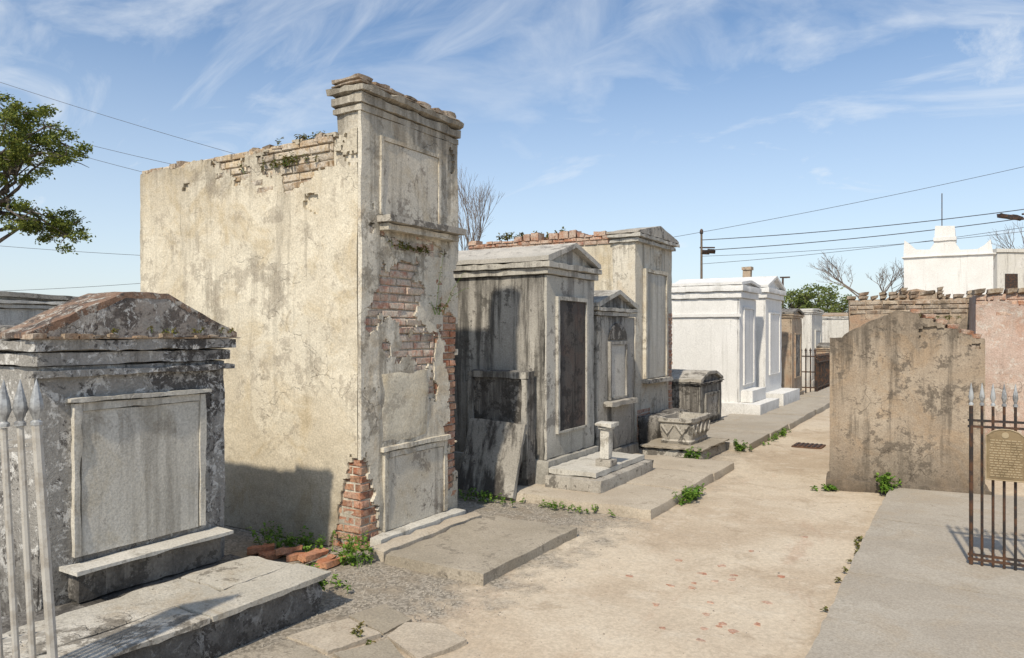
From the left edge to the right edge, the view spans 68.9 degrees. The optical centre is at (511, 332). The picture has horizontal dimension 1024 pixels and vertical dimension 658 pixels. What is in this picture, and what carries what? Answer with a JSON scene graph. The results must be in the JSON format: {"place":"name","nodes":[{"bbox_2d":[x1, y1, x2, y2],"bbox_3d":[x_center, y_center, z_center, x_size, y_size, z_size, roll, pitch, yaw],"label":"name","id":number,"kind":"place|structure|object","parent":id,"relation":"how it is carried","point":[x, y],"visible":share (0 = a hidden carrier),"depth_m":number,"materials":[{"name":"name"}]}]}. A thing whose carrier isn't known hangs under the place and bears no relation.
{"place":"outdoors","nodes":[
{"label":"outdoors","id":0,"kind":"place"},
{"bbox_2d":[5,246,128,254],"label":"power line","id":1,"kind":"object","parent":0,"point":[73,251],"visible":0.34,"depth_m":41.99,"materials":[{"name":"black rubber"}]},
{"bbox_2d":[8,283,139,290],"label":"power line","id":2,"kind":"object","parent":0,"point":[73,287],"visible":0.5,"depth_m":41.99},
{"bbox_2d":[0,82,234,153],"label":"power line","id":3,"kind":"object","parent":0,"point":[118,119],"visible":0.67,"depth_m":41.99,"materials":[{"name":"black rubber"}]},
{"bbox_2d":[72,140,169,163],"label":"power line","id":4,"kind":"object","parent":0,"point":[125,153],"visible":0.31,"depth_m":41.99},
{"bbox_2d":[0,0,1023,312],"label":"sky","id":5,"kind":"structure","parent":0,"point":[681,117],"materials":[{"name":"blue"}]},
{"bbox_2d":[228,468,868,657],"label":"gravel","id":6,"kind":"structure","parent":0,"point":[407,585],"depth_m":4.80,"materials":[{"name":"gravel"}]},
{"bbox_2d":[492,453,733,519],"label":"pavement","id":7,"kind":"structure","parent":0,"point":[649,496],"depth_m":7.16,"materials":[{"name":"concrete"}]},
{"bbox_2d":[545,451,653,492],"bbox_3d":[0.947,1.434,7.803,0.613,0.199,1.402,0,0,31],"label":"marble step","id":8,"kind":"object","parent":7,"relation":"on","point":[585,473],"visible":0.91,"depth_m":7.37,"materials":[{"name":"stone"}]},
{"bbox_2d":[595,421,618,466],"bbox_3d":[0.952,1.119,7.531,0.197,0.442,0.197,0,0,31],"label":"stone post","id":9,"kind":"object","parent":8,"relation":"on","point":[605,459],"visible":1,"depth_m":7.49,"materials":[{"name":"stone"}]},
{"bbox_2d":[213,388,1023,657],"bbox_3d":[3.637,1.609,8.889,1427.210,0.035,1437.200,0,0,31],"label":"ground","id":10,"kind":"structure","parent":0,"point":[625,601],"depth_m":4.89,"materials":[{"name":"beige concrete"}]},
{"bbox_2d":[0,379,57,657],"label":"iron fence","id":11,"kind":"object","parent":10,"relation":"on","point":[19,408],"visible":1,"depth_m":2.90,"materials":[{"name":"white metal"}]},
{"bbox_2d":[0,291,78,323],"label":"background tomb","id":12,"kind":"object","parent":10,"relation":"on","point":[15,307],"visible":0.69,"depth_m":7.97,"materials":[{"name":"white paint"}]},
{"bbox_2d":[0,91,95,254],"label":"oak tree","id":13,"kind":"object","parent":10,"relation":"on","point":[19,153],"visible":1,"depth_m":14.64,"materials":[{"name":"green plant"}]},
{"bbox_2d":[1,554,331,657],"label":"tomb platform","id":14,"kind":"structure","parent":10,"relation":"on","point":[227,603],"depth_m":3.77,"materials":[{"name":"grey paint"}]},
{"bbox_2d":[0,291,239,617],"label":"tomb","id":15,"kind":"object","parent":14,"relation":"on","point":[132,418],"visible":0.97,"depth_m":4.07,"materials":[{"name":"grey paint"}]},
{"bbox_2d":[110,326,234,333],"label":"weed clump","id":16,"kind":"object","parent":15,"relation":"on","point":[172,331],"visible":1,"depth_m":4.29,"materials":[{"name":"green plant"}]},
{"bbox_2d":[306,562,326,590],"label":"weed clump","id":17,"kind":"object","parent":14,"relation":"on","point":[322,584],"visible":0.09,"depth_m":4.42,"materials":[{"name":"green plant"}]},
{"bbox_2d":[247,543,269,555],"bbox_3d":[-1.838,1.574,5.416,0.067,0.044,0.195,0,0,24],"label":"loose brick","id":18,"kind":"object","parent":10,"relation":"on","point":[264,544],"visible":0.32,"depth_m":5.35,"materials":[{"name":"red brick"}]},
{"bbox_2d":[258,547,284,556],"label":"loose brick","id":19,"kind":"object","parent":10,"relation":"on","point":[260,553],"visible":0.34,"depth_m":5.32,"materials":[{"name":"red brick"}]},
{"bbox_2d":[246,543,274,553],"bbox_3d":[-1.803,1.548,5.350,0.194,0.042,0.069,0,0,-26],"label":"loose brick","id":20,"kind":"object","parent":19,"relation":"on","point":[253,549],"visible":1,"depth_m":5.32,"materials":[{"name":"red brick"}]},
{"bbox_2d":[262,551,285,559],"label":"loose brick","id":21,"kind":"object","parent":10,"relation":"on","point":[270,555],"visible":0.55,"depth_m":5.25,"materials":[{"name":"red brick"}]},
{"bbox_2d":[234,643,323,657],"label":"flagstone","id":22,"kind":"object","parent":10,"relation":"on","point":[290,650],"visible":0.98,"depth_m":3.71,"materials":[{"name":"grey stone"}]},
{"bbox_2d":[246,521,346,553],"bbox_3d":[-1.599,1.525,5.527,0.864,0.169,0.348,0,0,31],"label":"weed clump","id":23,"kind":"object","parent":10,"relation":"on","point":[289,543],"visible":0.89,"depth_m":5.53,"materials":[{"name":"green plant"}]},
{"bbox_2d":[286,550,312,560],"bbox_3d":[-1.501,1.575,5.272,0.194,0.044,0.070,0,0,-21],"label":"loose brick","id":24,"kind":"object","parent":10,"relation":"on","point":[292,556],"visible":0.55,"depth_m":5.23,"materials":[{"name":"brick"}]},
{"bbox_2d":[274,545,302,554],"bbox_3d":[-1.587,1.539,5.290,0.196,0.049,0.069,0,0,-31],"label":"loose brick","id":25,"kind":"object","parent":24,"relation":"on","point":[279,551],"visible":1,"depth_m":5.25,"materials":[{"name":"red brick"}]},
{"bbox_2d":[140,73,466,550],"bbox_3d":[-1.879,-0.123,6.615,2.845,3.555,1.290,0,0,31],"label":"tall tomb","id":26,"kind":"object","parent":10,"relation":"on","point":[310,285],"visible":0.94,"depth_m":5.87,"materials":[{"name":"beige paint"}]},
{"bbox_2d":[237,152,318,172],"bbox_3d":[-1.840,-1.349,5.875,0.923,0.105,0.101,0,0,31],"label":"weed clump","id":27,"kind":"object","parent":26,"relation":"on","point":[284,162],"visible":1,"depth_m":5.81,"materials":[{"name":"green plant"}]},
{"bbox_2d":[275,130,325,145],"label":"weed clump","id":28,"kind":"object","parent":26,"relation":"on","point":[304,136],"visible":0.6,"depth_m":5.77,"materials":[{"name":"green plant"}]},
{"bbox_2d":[387,240,428,253],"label":"weed clump","id":29,"kind":"object","parent":26,"relation":"on","point":[419,249],"visible":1,"depth_m":5.84,"materials":[{"name":"green plant"}]},
{"bbox_2d":[429,253,468,314],"bbox_3d":[-0.590,-0.393,6.203,0.338,0.489,0.402,0,0,31],"label":"weed clump","id":30,"kind":"object","parent":26,"relation":"on","point":[440,298],"visible":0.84,"depth_m":6.21,"materials":[{"name":"green plant"}]},
{"bbox_2d":[297,548,319,561],"bbox_3d":[-1.428,1.570,5.268,0.071,0.045,0.193,0,0,29],"label":"loose brick","id":31,"kind":"object","parent":10,"relation":"on","point":[301,554],"visible":0.32,"depth_m":5.20,"materials":[{"name":"brick"}]},
{"bbox_2d":[315,553,336,568],"bbox_3d":[-1.286,1.579,5.160,0.072,0.048,0.193,0,0,19],"label":"loose brick","id":32,"kind":"object","parent":10,"relation":"on","point":[328,557],"visible":0.74,"depth_m":5.15,"materials":[{"name":"orange brick"}]},
{"bbox_2d":[301,548,328,561],"bbox_3d":[-1.369,1.541,5.182,0.070,0.043,0.194,0,0,41],"label":"loose brick","id":33,"kind":"object","parent":32,"relation":"on","point":[307,556],"visible":1,"depth_m":5.15,"materials":[{"name":"orange brick"}]},
{"bbox_2d":[285,619,380,654],"bbox_3d":[-0.941,1.611,3.935,0.328,0.050,0.375,0,0,45],"label":"flagstone","id":34,"kind":"object","parent":10,"relation":"on","point":[329,639],"visible":0.88,"depth_m":3.91,"materials":[{"name":"stone"}]},
{"bbox_2d":[321,556,345,568],"bbox_3d":[-1.225,1.572,5.122,0.070,0.048,0.198,0,0,31],"label":"loose brick","id":35,"kind":"object","parent":10,"relation":"on","point":[329,563],"visible":0.87,"depth_m":5.07,"materials":[{"name":"orange brick"}]},
{"bbox_2d":[321,574,351,591],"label":"weed clump","id":36,"kind":"object","parent":10,"relation":"on","point":[338,581],"visible":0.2,"depth_m":4.69,"materials":[{"name":"green plant"}]},
{"bbox_2d":[331,531,373,567],"bbox_3d":[-1.107,1.496,5.174,0.274,0.225,0.238,0,0,31],"label":"weed clump","id":37,"kind":"object","parent":10,"relation":"on","point":[351,549],"visible":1,"depth_m":5.15,"materials":[{"name":"green plant"}]},
{"bbox_2d":[350,621,375,643],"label":"weed clump","id":38,"kind":"object","parent":10,"relation":"on","point":[359,626],"visible":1,"depth_m":3.94,"materials":[{"name":"green plant"}]},
{"bbox_2d":[334,638,404,657],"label":"flagstone","id":39,"kind":"object","parent":10,"relation":"on","point":[386,648],"visible":1,"depth_m":3.73,"materials":[{"name":"grey stone"}]},
{"bbox_2d":[348,604,411,634],"bbox_3d":[-0.726,1.613,4.197,0.250,0.043,0.367,0,0,-43],"label":"flagstone","id":40,"kind":"object","parent":10,"relation":"on","point":[382,620],"visible":0.88,"depth_m":4.18,"materials":[{"name":"grey stone"}]},
{"bbox_2d":[387,621,467,657],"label":"flagstone","id":41,"kind":"object","parent":10,"relation":"on","point":[419,640],"visible":0.98,"depth_m":3.86,"materials":[{"name":"stone"}]},
{"bbox_2d":[369,512,576,585],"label":"ground slab","id":42,"kind":"structure","parent":10,"relation":"on","point":[476,548],"depth_m":5.37,"materials":[{"name":"concrete"}]},
{"bbox_2d":[458,166,503,250],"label":"bare tree","id":43,"kind":"object","parent":10,"relation":"on","point":[478,215],"visible":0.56,"depth_m":41.67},
{"bbox_2d":[458,488,515,506],"bbox_3d":[-0.289,1.548,7.069,0.802,0.149,0.207,0,0,31],"label":"weed clump","id":44,"kind":"object","parent":10,"relation":"on","point":[482,495],"visible":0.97,"depth_m":7.07,"materials":[{"name":"green plant"}]},
{"bbox_2d":[458,417,527,498],"bbox_3d":[-0.196,1.222,7.344,0.685,0.731,0.246,0,0,31],"label":"leaning slab","id":45,"kind":"object","parent":10,"relation":"on","point":[492,458],"depth_m":7.31,"materials":[{"name":"grey stone"}]},
{"bbox_2d":[467,369,534,485],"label":"side block","id":46,"kind":"structure","parent":10,"relation":"on","point":[502,395],"depth_m":7.51,"materials":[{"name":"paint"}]},
{"bbox_2d":[452,243,601,484],"bbox_3d":[-0.514,0.344,8.687,2.844,2.617,1.277,0,0,31],"label":"grey tomb","id":47,"kind":"object","parent":10,"relation":"on","point":[527,308],"visible":0.54,"depth_m":7.83,"materials":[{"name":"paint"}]},
{"bbox_2d":[519,498,614,515],"bbox_3d":[0.476,1.571,6.759,0.996,0.085,0.208,0,0,31],"label":"weed clump","id":48,"kind":"object","parent":10,"relation":"on","point":[571,507],"visible":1,"depth_m":6.76,"materials":[{"name":"green plant"}]},
{"bbox_2d":[468,226,687,447],"bbox_3d":[1.032,0.046,11.601,3.120,3.220,1.668,0,0,31],"label":"brick topped tomb","id":49,"kind":"object","parent":10,"relation":"on","point":[636,264],"visible":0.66,"depth_m":10.67,"materials":[{"name":"beige paint"}]},
{"bbox_2d":[496,226,564,240],"bbox_3d":[0.292,-1.479,11.349,1.195,0.188,0.371,0,0,31],"label":"weed clump","id":50,"kind":"object","parent":49,"relation":"on","point":[505,238],"visible":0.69,"depth_m":11.39,"materials":[{"name":"green plant"}]},
{"bbox_2d":[593,290,639,453],"bbox_3d":[0.459,0.565,9.565,2.153,2.176,1.247,0,0,31],"label":"gabled tomb","id":51,"kind":"object","parent":10,"relation":"on","point":[615,400],"visible":0.21,"depth_m":9.00,"materials":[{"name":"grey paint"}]},
{"bbox_2d":[640,437,729,459],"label":"platform","id":52,"kind":"structure","parent":10,"relation":"on","point":[713,446],"depth_m":9.60,"materials":[{"name":"stone"}]},
{"bbox_2d":[658,411,709,444],"bbox_3d":[2.316,1.272,10.003,0.484,0.347,0.860,0,0,31],"label":"stone trough","id":53,"kind":"object","parent":52,"relation":"on","point":[685,428],"visible":1,"depth_m":9.71,"materials":[{"name":"grey stone"}]},
{"bbox_2d":[672,483,705,504],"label":"weed clump","id":54,"kind":"object","parent":10,"relation":"on","point":[691,494],"visible":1,"depth_m":7.05,"materials":[{"name":"green plant"}]},
{"bbox_2d":[683,446,710,459],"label":"weed clump","id":55,"kind":"object","parent":10,"relation":"on","point":[688,454],"visible":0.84,"depth_m":9.15,"materials":[{"name":"green plant"}]},
{"bbox_2d":[671,369,723,423],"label":"chest tomb","id":56,"kind":"object","parent":10,"relation":"on","point":[696,391],"visible":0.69,"depth_m":12.13,"materials":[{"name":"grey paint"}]},
{"bbox_2d":[700,229,715,278],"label":"utility pole","id":57,"kind":"object","parent":10,"relation":"on","point":[708,252],"visible":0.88,"depth_m":41.95,"materials":[{"name":"brown wood"}]},
{"bbox_2d":[703,220,1009,250],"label":"power line","id":58,"kind":"object","parent":57,"relation":"attached to","point":[853,238],"visible":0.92,"depth_m":40.27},
{"bbox_2d":[704,209,1023,239],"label":"power line","id":59,"kind":"object","parent":57,"relation":"attached to","point":[865,227],"visible":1,"depth_m":40.10,"materials":[{"name":"black rubber"}]},
{"bbox_2d":[704,227,1023,263],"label":"power line","id":60,"kind":"object","parent":57,"relation":"attached to","point":[856,249],"visible":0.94,"depth_m":40.31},
{"bbox_2d":[716,231,1023,255],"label":"power line","id":61,"kind":"object","parent":57,"relation":"attached to","point":[859,247],"visible":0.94,"depth_m":40.23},
{"bbox_2d":[626,536,807,641],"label":"brick fragments","id":62,"kind":"object","parent":10,"relation":"on","point":[732,631],"visible":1,"depth_m":4.46,"materials":[{"name":"brick"}]},
{"bbox_2d":[671,280,778,416],"bbox_3d":[3.761,0.314,15.034,2.796,2.679,1.603,0,0,31],"label":"white tomb","id":63,"kind":"object","parent":10,"relation":"on","point":[713,326],"visible":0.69,"depth_m":14.26,"materials":[{"name":"white paint"}]},
{"bbox_2d":[676,276,799,405],"bbox_3d":[4.981,0.204,16.750,2.494,2.897,1.803,0,0,31],"label":"white tomb","id":64,"kind":"object","parent":10,"relation":"on","point":[768,336],"visible":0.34,"depth_m":15.93,"materials":[{"name":"white paint"}]},
{"bbox_2d":[733,439,752,450],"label":"weed clump","id":65,"kind":"object","parent":10,"relation":"on","point":[738,447],"visible":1,"depth_m":10.15,"materials":[{"name":"green plant"}]},
{"bbox_2d":[761,427,791,444],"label":"weed clump","id":66,"kind":"object","parent":10,"relation":"on","point":[782,432],"visible":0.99,"depth_m":11.44,"materials":[{"name":"green plant"}]},
{"bbox_2d":[781,308,804,394],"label":"weathered tomb","id":67,"kind":"object","parent":10,"relation":"on","point":[791,347],"visible":0.18,"depth_m":17.93,"materials":[{"name":"brown paint"}]},
{"bbox_2d":[782,283,824,308],"bbox_3d":[15.286,-0.530,40.214,2.826,4.275,2.667,0,0,-10],"label":"green tree","id":68,"kind":"object","parent":10,"relation":"on","point":[801,300],"visible":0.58,"depth_m":39.72,"materials":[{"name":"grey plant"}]},
{"bbox_2d":[791,442,825,448],"bbox_3d":[4.213,1.618,10.600,0.399,0.064,0.399,0,0,31],"label":"drain grate","id":69,"kind":"object","parent":10,"relation":"on","point":[808,445],"visible":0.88,"depth_m":10.51,"materials":[{"name":"brown metal"}]},
{"bbox_2d":[800,308,823,386],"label":"pale tomb","id":70,"kind":"object","parent":10,"relation":"on","point":[812,329],"visible":0.24,"depth_m":22.21,"materials":[{"name":"white paint"}]},
{"bbox_2d":[790,282,844,312],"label":"green tree","id":71,"kind":"object","parent":10,"relation":"on","point":[824,297],"visible":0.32,"depth_m":41.76,"materials":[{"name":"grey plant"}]},
{"bbox_2d":[816,342,829,358],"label":"ruined tomb","id":72,"kind":"object","parent":10,"relation":"on","point":[822,347],"visible":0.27,"depth_m":22.61,"materials":[{"name":"paint"}]},
{"bbox_2d":[810,484,838,491],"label":"weed clump","id":73,"kind":"object","parent":10,"relation":"on","point":[825,487],"visible":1,"depth_m":7.60,"materials":[{"name":"green plant"}]},
{"bbox_2d":[816,284,851,312],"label":"green tree","id":74,"kind":"object","parent":10,"relation":"on","point":[845,305],"visible":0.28,"depth_m":43.85,"materials":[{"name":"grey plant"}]},
{"bbox_2d":[822,313,848,342],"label":"pale tomb","id":75,"kind":"object","parent":10,"relation":"on","point":[834,325],"visible":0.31,"depth_m":25.04,"materials":[{"name":"white paint"}]},
{"bbox_2d":[820,535,863,610],"bbox_3d":[2.251,1.586,5.035,0.080,0.051,1.782,0,0,31],"label":"weed clump","id":76,"kind":"object","parent":10,"relation":"on","point":[860,538],"visible":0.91,"depth_m":5.23,"materials":[{"name":"green plant"}]},
{"bbox_2d":[809,251,903,299],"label":"bare tree","id":77,"kind":"object","parent":10,"relation":"on","point":[849,288],"visible":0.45,"depth_m":46.66,"materials":[{"name":"brown wood"}]},
{"bbox_2d":[874,472,901,493],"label":"weed clump","id":78,"kind":"object","parent":10,"relation":"on","point":[884,485],"visible":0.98,"depth_m":7.37,"materials":[{"name":"green plant"}]},
{"bbox_2d":[825,309,990,494],"bbox_3d":[4.368,0.705,8.442,1.463,1.897,2.363,0,0,24],"label":"gabled brown tomb","id":79,"kind":"object","parent":10,"relation":"on","point":[901,382],"visible":0.88,"depth_m":7.42,"materials":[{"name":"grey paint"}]},
{"bbox_2d":[919,314,960,319],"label":"weed clump","id":80,"kind":"object","parent":79,"relation":"on","point":[948,316],"visible":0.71,"depth_m":7.42,"materials":[{"name":"green plant"}]},
{"bbox_2d":[846,287,972,330],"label":"tomb","id":81,"kind":"object","parent":10,"relation":"on","point":[864,310],"visible":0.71,"depth_m":10.06,"materials":[{"name":"brick"}]},
{"bbox_2d":[902,193,995,297],"bbox_3d":[17.784,-2.737,30.424,3.192,5.640,2.980,0,0,31],"label":"white turreted tomb","id":82,"kind":"object","parent":10,"relation":"on","point":[947,264],"visible":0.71,"depth_m":29.22,"materials":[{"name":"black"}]},
{"bbox_2d":[968,288,1023,435],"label":"pink tomb","id":83,"kind":"object","parent":10,"relation":"on","point":[995,318],"visible":0.58,"depth_m":8.72,"materials":[{"name":"paint"}]},
{"bbox_2d":[987,220,1023,269],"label":"bare tree","id":84,"kind":"object","parent":10,"relation":"on","point":[1007,239],"visible":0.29,"depth_m":49.78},
{"bbox_2d":[992,249,1023,293],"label":"building","id":85,"kind":"structure","parent":10,"relation":"on","point":[1008,268],"depth_m":48.00,"materials":[{"name":"white paint"}]},
{"bbox_2d":[1005,274,1017,293],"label":"window","id":86,"kind":"structure","parent":85,"relation":"in","point":[1011,280],"depth_m":47.96,"materials":[{"name":"black metal"}]},
{"bbox_2d":[997,213,1023,220],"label":"street lamp","id":87,"kind":"object","parent":10,"relation":"on","point":[1011,217],"visible":1,"depth_m":27.90,"materials":[{"name":"brown metal"}]},
{"bbox_2d":[742,266,752,276],"bbox_3d":[10.723,-0.703,33.999,0.438,4.596,0.438,0,0,31],"label":"chimney","id":88,"kind":"object","parent":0,"point":[747,271],"visible":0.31,"depth_m":33.83,"materials":[{"name":"beige brick"}]},
{"bbox_2d":[706,396,829,450],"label":"pavement","id":89,"kind":"structure","parent":0,"point":[754,431],"depth_m":12.54,"materials":[{"name":"grey concrete"}]},
{"bbox_2d":[780,276,789,307],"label":"street lamp","id":90,"kind":"object","parent":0,"point":[783,284],"visible":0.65,"depth_m":54.94,"materials":[{"name":"black metal"}]},
{"bbox_2d":[800,387,829,396],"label":"pavement","id":91,"kind":"structure","parent":0,"point":[825,392],"depth_m":18.41,"materials":[{"name":"grey concrete"}]},
{"bbox_2d":[802,348,815,392],"bbox_3d":[7.431,0.965,19.181,0.735,1.170,0.065,0,0,31],"label":"iron fence","id":92,"kind":"object","parent":91,"relation":"on","point":[810,371],"visible":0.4,"depth_m":19.05,"materials":[{"name":"black metal"}]},
{"bbox_2d":[816,352,829,391],"bbox_3d":[8.419,1.040,20.102,0.068,1.020,2.568,0,0,31],"label":"iron fence","id":93,"kind":"object","parent":91,"relation":"on","point":[822,370],"visible":0.76,"depth_m":19.80,"materials":[{"name":"brown metal"}]},
{"bbox_2d":[675,167,1020,236],"bbox_3d":[16.539,-6.821,39.999,24.259,4.404,0.022,0,0,9],"label":"power line","id":94,"kind":"object","parent":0,"point":[847,204],"visible":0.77,"depth_m":39.73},
{"bbox_2d":[804,488,1023,657],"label":"concrete path","id":95,"kind":"structure","parent":0,"point":[914,583],"depth_m":4.49,"materials":[{"name":"grey concrete"}]},
{"bbox_2d":[968,383,1023,569],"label":"iron fence","id":96,"kind":"object","parent":95,"relation":"on","point":[981,555],"visible":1,"depth_m":4.90,"materials":[{"name":"black metal"}]},
{"bbox_2d":[985,429,1023,482],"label":"bronze plaque","id":97,"kind":"object","parent":96,"relation":"attached to","point":[1004,454],"visible":1,"depth_m":4.82,"materials":[{"name":"brown metal"}]}
]}

